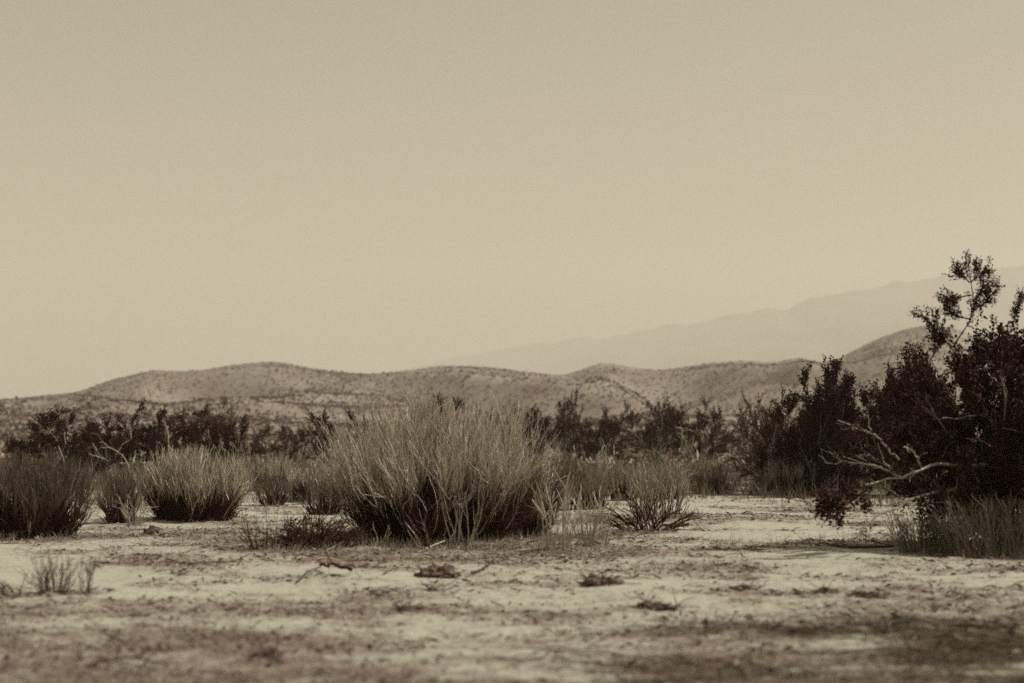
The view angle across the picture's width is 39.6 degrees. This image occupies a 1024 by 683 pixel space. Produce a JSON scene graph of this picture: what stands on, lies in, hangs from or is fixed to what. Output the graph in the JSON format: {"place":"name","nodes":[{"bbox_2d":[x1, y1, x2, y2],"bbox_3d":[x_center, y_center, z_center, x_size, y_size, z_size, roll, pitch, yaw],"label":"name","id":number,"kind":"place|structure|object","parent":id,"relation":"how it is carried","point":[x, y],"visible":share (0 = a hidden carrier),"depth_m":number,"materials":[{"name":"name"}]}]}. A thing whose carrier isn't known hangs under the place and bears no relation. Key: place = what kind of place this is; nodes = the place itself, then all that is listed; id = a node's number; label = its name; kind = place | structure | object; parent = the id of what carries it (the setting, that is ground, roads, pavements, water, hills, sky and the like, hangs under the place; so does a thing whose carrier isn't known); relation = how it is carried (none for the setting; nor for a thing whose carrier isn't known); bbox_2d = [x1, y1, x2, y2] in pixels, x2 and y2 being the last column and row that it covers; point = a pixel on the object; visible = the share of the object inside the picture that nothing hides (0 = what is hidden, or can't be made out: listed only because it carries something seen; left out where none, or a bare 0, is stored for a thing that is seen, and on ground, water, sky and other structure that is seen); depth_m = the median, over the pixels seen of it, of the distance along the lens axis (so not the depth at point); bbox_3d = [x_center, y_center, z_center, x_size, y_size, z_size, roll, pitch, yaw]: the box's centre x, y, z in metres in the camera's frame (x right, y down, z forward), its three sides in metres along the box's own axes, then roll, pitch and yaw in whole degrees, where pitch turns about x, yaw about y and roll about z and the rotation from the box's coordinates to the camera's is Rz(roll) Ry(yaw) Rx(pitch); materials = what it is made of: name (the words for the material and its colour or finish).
{"place":"outdoors","nodes":[
{"label":"outdoors","id":0,"kind":"place"},
{"bbox_2d":[370,522,390,544],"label":"dry weed","id":1,"kind":"object","parent":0,"point":[388,528],"visible":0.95,"depth_m":19.12,"materials":[{"name":"brown plant"}]},
{"bbox_2d":[0,326,1014,452],"bbox_3d":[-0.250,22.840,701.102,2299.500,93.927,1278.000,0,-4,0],"label":"hills","id":2,"kind":"structure","parent":0,"point":[495,382],"depth_m":728.60,"materials":[{"name":"soil"}]},
{"bbox_2d":[0,325,1015,453],"bbox_3d":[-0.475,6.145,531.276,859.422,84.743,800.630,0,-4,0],"label":"hillside scrub","id":3,"kind":"object","parent":2,"relation":"on","point":[261,420],"visible":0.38,"depth_m":594.39,"materials":[{"name":"grey plant"}]},
{"bbox_2d":[0,453,1023,682],"bbox_3d":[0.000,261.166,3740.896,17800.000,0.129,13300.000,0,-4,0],"label":"ground","id":4,"kind":"structure","parent":0,"point":[814,560],"depth_m":12.16,"materials":[{"name":"beige sand"}]},
{"bbox_2d":[0,567,70,596],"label":"dry weed","id":5,"kind":"object","parent":4,"relation":"on","point":[20,591],"visible":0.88,"depth_m":12.48,"materials":[{"name":"brown plant"}]},
{"bbox_2d":[14,545,83,593],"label":"dry weed","id":6,"kind":"object","parent":4,"relation":"on","point":[40,576],"visible":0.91,"depth_m":12.87,"materials":[{"name":"brown plant"}]},
{"bbox_2d":[0,447,102,539],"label":"broom shrub","id":7,"kind":"object","parent":4,"relation":"on","point":[41,501],"visible":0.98,"depth_m":20.79,"materials":[{"name":"brown plant"}]},
{"bbox_2d":[1,405,107,476],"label":"creosote bush","id":8,"kind":"object","parent":4,"relation":"on","point":[56,438],"visible":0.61,"depth_m":48.04,"materials":[{"name":"black plant"}]},
{"bbox_2d":[78,558,98,591],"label":"dry weed","id":9,"kind":"object","parent":4,"relation":"on","point":[89,572],"visible":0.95,"depth_m":13.00,"materials":[{"name":"brown plant"}]},
{"bbox_2d":[75,398,158,481],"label":"creosote bush","id":10,"kind":"object","parent":4,"relation":"on","point":[115,449],"visible":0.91,"depth_m":46.53,"materials":[{"name":"black plant"}]},
{"bbox_2d":[98,461,140,497],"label":"broom shrub","id":11,"kind":"object","parent":4,"relation":"on","point":[110,477],"visible":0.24,"depth_m":32.67,"materials":[{"name":"brown plant"}]},
{"bbox_2d":[92,466,156,523],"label":"broom shrub","id":12,"kind":"object","parent":4,"relation":"on","point":[124,490],"visible":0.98,"depth_m":23.96,"materials":[{"name":"brown plant"}]},
{"bbox_2d":[86,634,170,668],"bbox_3d":[-2.299,1.910,8.698,0.412,0.233,0.679,0,-4,0],"label":"dead stick","id":13,"kind":"object","parent":4,"relation":"on","point":[113,659],"visible":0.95,"depth_m":8.78,"materials":[{"name":"brown wood"}]},
{"bbox_2d":[111,489,154,525],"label":"dry weed","id":14,"kind":"object","parent":4,"relation":"on","point":[128,515],"visible":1,"depth_m":23.55,"materials":[{"name":"beige plant"}]},
{"bbox_2d":[138,524,163,534],"bbox_3d":[-5.476,2.912,21.583,0.487,0.311,0.407,0,-4,0],"label":"earth clod","id":15,"kind":"object","parent":4,"relation":"on","point":[156,529],"visible":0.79,"depth_m":21.55,"materials":[{"name":"brown soil"}]},
{"bbox_2d":[120,405,203,475],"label":"creosote bush","id":16,"kind":"object","parent":4,"relation":"on","point":[159,437],"visible":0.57,"depth_m":47.80,"materials":[{"name":"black plant"}]},
{"bbox_2d":[131,443,260,522],"bbox_3d":[-5.531,2.515,24.977,2.346,1.460,2.198,0,-4,0],"label":"broom shrub","id":17,"kind":"object","parent":4,"relation":"on","point":[182,488],"visible":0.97,"depth_m":24.55,"materials":[{"name":"beige plant"}]},
{"bbox_2d":[174,392,245,459],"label":"creosote bush","id":18,"kind":"object","parent":4,"relation":"on","point":[226,415],"visible":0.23,"depth_m":63.34,"materials":[{"name":"grey plant"}]},
{"bbox_2d":[166,552,255,563],"bbox_3d":[-3.471,2.446,16.037,1.034,0.078,0.740,0,-4,0],"label":"dead stick","id":19,"kind":"object","parent":4,"relation":"on","point":[206,562],"visible":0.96,"depth_m":15.91,"materials":[{"name":"brown wood"}]},
{"bbox_2d":[170,401,269,475],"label":"creosote bush","id":20,"kind":"object","parent":4,"relation":"on","point":[222,430],"visible":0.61,"depth_m":50.52,"materials":[{"name":"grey plant"}]},
{"bbox_2d":[240,627,292,659],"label":"dry grass tuft","id":21,"kind":"object","parent":4,"relation":"on","point":[269,653],"visible":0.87,"depth_m":9.29,"materials":[{"name":"beige plant"}]},
{"bbox_2d":[225,500,314,549],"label":"dry weed","id":22,"kind":"object","parent":4,"relation":"on","point":[255,540],"visible":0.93,"depth_m":18.02,"materials":[{"name":"brown plant"}]},
{"bbox_2d":[243,451,298,490],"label":"broom shrub","id":23,"kind":"object","parent":4,"relation":"on","point":[275,468],"visible":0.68,"depth_m":39.26,"materials":[{"name":"brown plant"}]},
{"bbox_2d":[254,474,292,505],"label":"broom shrub","id":24,"kind":"object","parent":4,"relation":"on","point":[270,499],"visible":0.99,"depth_m":30.87,"materials":[{"name":"brown plant"}]},
{"bbox_2d":[241,422,315,467],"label":"creosote bush","id":25,"kind":"object","parent":4,"relation":"on","point":[273,450],"visible":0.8,"depth_m":67.47,"materials":[{"name":"black plant"}]},
{"bbox_2d":[245,416,320,454],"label":"dead branch pile","id":26,"kind":"object","parent":4,"relation":"on","point":[277,438],"visible":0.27,"depth_m":80.23,"materials":[{"name":"brown wood"}]},
{"bbox_2d":[294,503,327,524],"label":"dry weed","id":27,"kind":"object","parent":4,"relation":"on","point":[315,515],"visible":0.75,"depth_m":24.06,"materials":[{"name":"brown plant"}]},
{"bbox_2d":[296,562,325,582],"bbox_3d":[-2.078,2.386,14.873,0.123,0.095,1.832,0,-4,5],"label":"dead stick","id":28,"kind":"object","parent":4,"relation":"on","point":[303,575],"visible":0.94,"depth_m":14.56,"materials":[{"name":"brown wood"}]},
{"bbox_2d":[252,505,371,549],"bbox_3d":[-2.554,2.454,18.439,1.448,0.663,1.271,-1,-4,8],"label":"tangled dead shrub","id":29,"kind":"object","parent":4,"relation":"on","point":[311,537],"visible":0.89,"depth_m":18.35,"materials":[{"name":"brown plant"}]},
{"bbox_2d":[285,458,345,501],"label":"broom shrub","id":30,"kind":"object","parent":4,"relation":"on","point":[300,480],"visible":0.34,"depth_m":33.43,"materials":[{"name":"brown plant"}]},
{"bbox_2d":[294,477,341,514],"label":"broom shrub","id":31,"kind":"object","parent":4,"relation":"on","point":[318,499],"visible":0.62,"depth_m":27.47,"materials":[{"name":"brown plant"}]},
{"bbox_2d":[319,546,352,571],"bbox_3d":[-1.862,2.268,14.885,0.124,0.234,1.071,2,-4,-25],"label":"dead stick","id":32,"kind":"object","parent":4,"relation":"on","point":[347,567],"visible":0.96,"depth_m":14.69,"materials":[{"name":"brown wood"}]},
{"bbox_2d":[304,405,371,463],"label":"creosote bush","id":33,"kind":"object","parent":4,"relation":"on","point":[317,424],"visible":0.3,"depth_m":66.91,"materials":[{"name":"grey plant"}]},
{"bbox_2d":[383,563,401,573],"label":"dead stick","id":34,"kind":"object","parent":4,"relation":"on","point":[392,569],"visible":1,"depth_m":15.02,"materials":[{"name":"brown wood"}]},
{"bbox_2d":[389,593,426,611],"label":"dry grass tuft","id":35,"kind":"object","parent":4,"relation":"on","point":[401,607],"visible":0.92,"depth_m":11.84,"materials":[{"name":"beige plant"}]},
{"bbox_2d":[418,509,429,544],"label":"dry weed","id":36,"kind":"object","parent":4,"relation":"on","point":[424,527],"visible":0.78,"depth_m":19.21,"materials":[{"name":"brown plant"}]},
{"bbox_2d":[400,400,462,446],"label":"yucca","id":37,"kind":"object","parent":4,"relation":"on","point":[432,414],"visible":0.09,"depth_m":41.81,"materials":[{"name":"black plant"}]},
{"bbox_2d":[415,574,456,591],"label":"weed","id":38,"kind":"object","parent":4,"relation":"on","point":[429,588],"visible":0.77,"depth_m":13.23,"materials":[{"name":"brown plant"}]},
{"bbox_2d":[298,389,576,546],"bbox_3d":[-1.079,1.974,20.580,4.009,2.528,4.136,3,-5,-41],"label":"broom shrub","id":39,"kind":"object","parent":4,"relation":"on","point":[399,492],"visible":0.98,"depth_m":19.73,"materials":[{"name":"beige plant"}]},
{"bbox_2d":[429,530,467,547],"bbox_3d":[-0.939,2.614,19.087,0.340,0.207,1.826,-1,-4,17],"label":"dead stick","id":40,"kind":"object","parent":4,"relation":"on","point":[444,540],"visible":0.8,"depth_m":19.16,"materials":[{"name":"brown wood"}]},
{"bbox_2d":[413,562,484,578],"bbox_3d":[-0.738,2.358,14.446,0.797,0.211,0.525,-2,-4,21],"label":"earth clod","id":41,"kind":"object","parent":4,"relation":"on","point":[433,570],"visible":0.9,"depth_m":14.41,"materials":[{"name":"brown soil"}]},
{"bbox_2d":[428,389,469,433],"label":"yucca","id":42,"kind":"object","parent":4,"relation":"on","point":[455,402],"visible":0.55,"depth_m":59.88,"materials":[{"name":"black plant"}]},
{"bbox_2d":[438,484,482,545],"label":"dry weed","id":43,"kind":"object","parent":4,"relation":"on","point":[458,520],"visible":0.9,"depth_m":19.19,"materials":[{"name":"brown plant"}]},
{"bbox_2d":[471,554,499,573],"bbox_3d":[-0.310,2.363,15.129,0.141,0.132,0.935,-1,-4,14],"label":"dead stick","id":44,"kind":"object","parent":4,"relation":"on","point":[481,569],"visible":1,"depth_m":14.96,"materials":[{"name":"brown wood"}]},
{"bbox_2d":[0,431,975,470],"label":"distant scrub","id":45,"kind":"object","parent":4,"relation":"on","point":[677,460],"visible":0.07,"depth_m":75.72,"materials":[{"name":"black plant"}]},
{"bbox_2d":[0,457,1006,509],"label":"undergrowth","id":46,"kind":"object","parent":4,"relation":"on","point":[745,488],"visible":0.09,"depth_m":37.99,"materials":[{"name":"brown plant"}]},
{"bbox_2d":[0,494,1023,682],"bbox_3d":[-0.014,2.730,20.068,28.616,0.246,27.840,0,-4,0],"label":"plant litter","id":47,"kind":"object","parent":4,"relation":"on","point":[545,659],"visible":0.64,"depth_m":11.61,"materials":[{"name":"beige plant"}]},
{"bbox_2d":[484,403,559,461],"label":"creosote bush","id":48,"kind":"object","parent":4,"relation":"on","point":[534,414],"visible":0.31,"depth_m":66.87,"materials":[{"name":"grey plant"}]},
{"bbox_2d":[492,456,570,536],"bbox_3d":[0.141,2.307,21.116,1.528,1.212,1.268,0,-4,0],"label":"broom shrub","id":49,"kind":"object","parent":4,"relation":"on","point":[535,521],"visible":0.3,"depth_m":20.81,"materials":[{"name":"brown plant"}]},
{"bbox_2d":[514,542,565,550],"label":"dead stick","id":50,"kind":"object","parent":4,"relation":"on","point":[531,548],"visible":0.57,"depth_m":18.38,"materials":[{"name":"brown wood"}]},
{"bbox_2d":[525,470,581,549],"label":"dry weed","id":51,"kind":"object","parent":4,"relation":"on","point":[541,510],"visible":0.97,"depth_m":18.61,"materials":[{"name":"beige plant"}]},
{"bbox_2d":[539,383,585,455],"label":"creosote bush","id":52,"kind":"object","parent":4,"relation":"on","point":[563,432],"visible":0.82,"depth_m":76.10,"materials":[{"name":"grey plant"}]},
{"bbox_2d":[541,449,591,489],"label":"broom shrub","id":53,"kind":"object","parent":4,"relation":"on","point":[567,466],"visible":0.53,"depth_m":39.27,"materials":[{"name":"brown plant"}]},
{"bbox_2d":[565,440,619,479],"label":"dry weed","id":54,"kind":"object","parent":4,"relation":"on","point":[604,458],"visible":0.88,"depth_m":44.79,"materials":[{"name":"beige plant"}]},
{"bbox_2d":[567,472,618,508],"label":"broom shrub","id":55,"kind":"object","parent":4,"relation":"on","point":[585,492],"visible":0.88,"depth_m":28.84,"materials":[{"name":"brown plant"}]},
{"bbox_2d":[569,487,620,545],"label":"dry weed","id":56,"kind":"object","parent":4,"relation":"on","point":[591,533],"visible":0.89,"depth_m":19.37,"materials":[{"name":"beige plant"}]},
{"bbox_2d":[560,399,641,463],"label":"creosote bush","id":57,"kind":"object","parent":4,"relation":"on","point":[610,434],"visible":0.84,"depth_m":73.40,"materials":[{"name":"grey plant"}]},
{"bbox_2d":[575,569,636,586],"bbox_3d":[0.893,2.332,13.554,0.628,0.290,0.453,-3,-5,32],"label":"earth clod","id":58,"kind":"object","parent":4,"relation":"on","point":[593,580],"visible":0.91,"depth_m":13.47,"materials":[{"name":"brown soil"}]},
{"bbox_2d":[604,465,641,500],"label":"broom shrub","id":59,"kind":"object","parent":4,"relation":"on","point":[620,489],"visible":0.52,"depth_m":32.71,"materials":[{"name":"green plant"}]},
{"bbox_2d":[588,495,699,530],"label":"arched dead shrub","id":60,"kind":"object","parent":4,"relation":"on","point":[675,524],"visible":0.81,"depth_m":22.43,"materials":[{"name":"brown plant"}]},
{"bbox_2d":[612,391,688,466],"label":"creosote bush","id":61,"kind":"object","parent":4,"relation":"on","point":[657,423],"visible":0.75,"depth_m":71.29,"materials":[{"name":"black plant"}]},
{"bbox_2d":[614,454,697,519],"bbox_3d":[2.590,2.565,25.239,1.559,1.187,1.581,0,-4,0],"label":"broom shrub","id":62,"kind":"object","parent":4,"relation":"on","point":[656,483],"visible":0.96,"depth_m":25.01,"materials":[{"name":"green plant"}]},
{"bbox_2d":[599,425,713,462],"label":"creosote bush","id":63,"kind":"object","parent":4,"relation":"on","point":[630,455],"visible":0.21,"depth_m":81.99,"materials":[{"name":"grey plant"}]},
{"bbox_2d":[624,587,700,611],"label":"dry grass tuft","id":64,"kind":"object","parent":4,"relation":"on","point":[654,606],"visible":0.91,"depth_m":11.77,"materials":[{"name":"beige plant"}]},
{"bbox_2d":[663,396,743,464],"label":"creosote bush","id":65,"kind":"object","parent":4,"relation":"on","point":[674,423],"visible":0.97,"depth_m":69.08,"materials":[{"name":"black plant"}]},
{"bbox_2d":[684,459,740,493],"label":"broom shrub","id":66,"kind":"object","parent":4,"relation":"on","point":[716,477],"visible":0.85,"depth_m":37.63,"materials":[{"name":"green plant"}]},
{"bbox_2d":[730,571,768,589],"bbox_3d":[2.197,2.328,13.413,0.435,0.311,0.386,-3,-5,35],"label":"earth clod","id":67,"kind":"object","parent":4,"relation":"on","point":[747,586],"visible":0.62,"depth_m":13.35,"materials":[{"name":"brown soil"}]},
{"bbox_2d":[723,390,802,476],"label":"creosote bush","id":68,"kind":"object","parent":4,"relation":"on","point":[753,439],"visible":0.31,"depth_m":44.62,"materials":[{"name":"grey plant"}]},
{"bbox_2d":[736,431,813,489],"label":"creosote bush","id":69,"kind":"object","parent":4,"relation":"on","point":[751,457],"visible":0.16,"depth_m":39.32,"materials":[{"name":"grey plant"}]},
{"bbox_2d":[757,458,821,494],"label":"broom shrub","id":70,"kind":"object","parent":4,"relation":"on","point":[777,471],"visible":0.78,"depth_m":36.09,"materials":[{"name":"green plant"}]},
{"bbox_2d":[751,354,875,495],"bbox_3d":[8.082,2.477,36.600,3.612,4.339,2.732,-4,-5,42],"label":"creosote bush","id":71,"kind":"object","parent":4,"relation":"on","point":[813,418],"visible":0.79,"depth_m":36.19,"materials":[{"name":"grey plant"}]},
{"bbox_2d":[803,583,847,593],"bbox_3d":[2.853,2.286,12.994,0.360,0.193,0.450,-2,-4,23],"label":"earth clod","id":72,"kind":"object","parent":4,"relation":"on","point":[824,589],"visible":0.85,"depth_m":12.97,"materials":[{"name":"brown soil"}]},
{"bbox_2d":[826,538,893,547],"bbox_3d":[4.452,2.656,18.568,0.298,0.138,1.149,3,-5,-33],"label":"dead stick","id":73,"kind":"object","parent":4,"relation":"on","point":[884,546],"visible":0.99,"depth_m":18.40,"materials":[{"name":"brown wood"}]},
{"bbox_2d":[846,586,893,598],"bbox_3d":[3.105,2.275,12.507,0.621,0.274,0.446,3,-5,-36],"label":"earth clod","id":74,"kind":"object","parent":4,"relation":"on","point":[865,594],"visible":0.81,"depth_m":12.46,"materials":[{"name":"brown soil"}]},
{"bbox_2d":[805,341,972,495],"bbox_3d":[9.787,2.295,35.803,4.142,4.579,3.426,1,-4,-20],"label":"creosote bush","id":75,"kind":"object","parent":4,"relation":"on","point":[887,405],"visible":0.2,"depth_m":35.33,"materials":[{"name":"grey plant"}]},
{"bbox_2d":[802,249,1023,553],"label":"creosote bush","id":76,"kind":"object","parent":4,"relation":"on","point":[996,457],"visible":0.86,"depth_m":18.32,"materials":[{"name":"grey plant"}]},
{"bbox_2d":[881,501,980,553],"bbox_3d":[5.264,2.307,17.768,1.311,0.683,0.912,0,-4,0],"label":"grass clump","id":77,"kind":"object","parent":4,"relation":"on","point":[921,543],"visible":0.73,"depth_m":17.70,"materials":[{"name":"brown plant"}]},
{"bbox_2d":[918,485,1023,557],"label":"grass clump","id":78,"kind":"object","parent":4,"relation":"on","point":[995,546],"visible":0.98,"depth_m":17.11,"materials":[{"name":"brown plant"}]},
{"bbox_2d":[950,589,994,602],"bbox_3d":[4.053,2.211,12.285,0.240,0.071,1.014,0,-4,0],"label":"dead stick","id":79,"kind":"object","parent":4,"relation":"on","point":[951,590],"visible":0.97,"depth_m":12.35,"materials":[{"name":"wood"}]},
{"bbox_2d":[0,0,1023,398],"label":"sky","id":80,"kind":"structure","parent":0,"point":[350,186],"materials":[{"name":"beige"}]},
{"bbox_2d":[649,470,684,499],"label":"broom shrub","id":81,"kind":"object","parent":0,"point":[676,495],"visible":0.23,"depth_m":33.57,"materials":[{"name":"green plant"}]},
{"bbox_2d":[396,264,1023,374],"bbox_3d":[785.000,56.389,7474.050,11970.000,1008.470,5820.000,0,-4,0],"label":"mountains","id":82,"kind":"structure","parent":0,"point":[837,326],"depth_m":6889.05,"materials":[{"name":"beige stone"}]}
]}

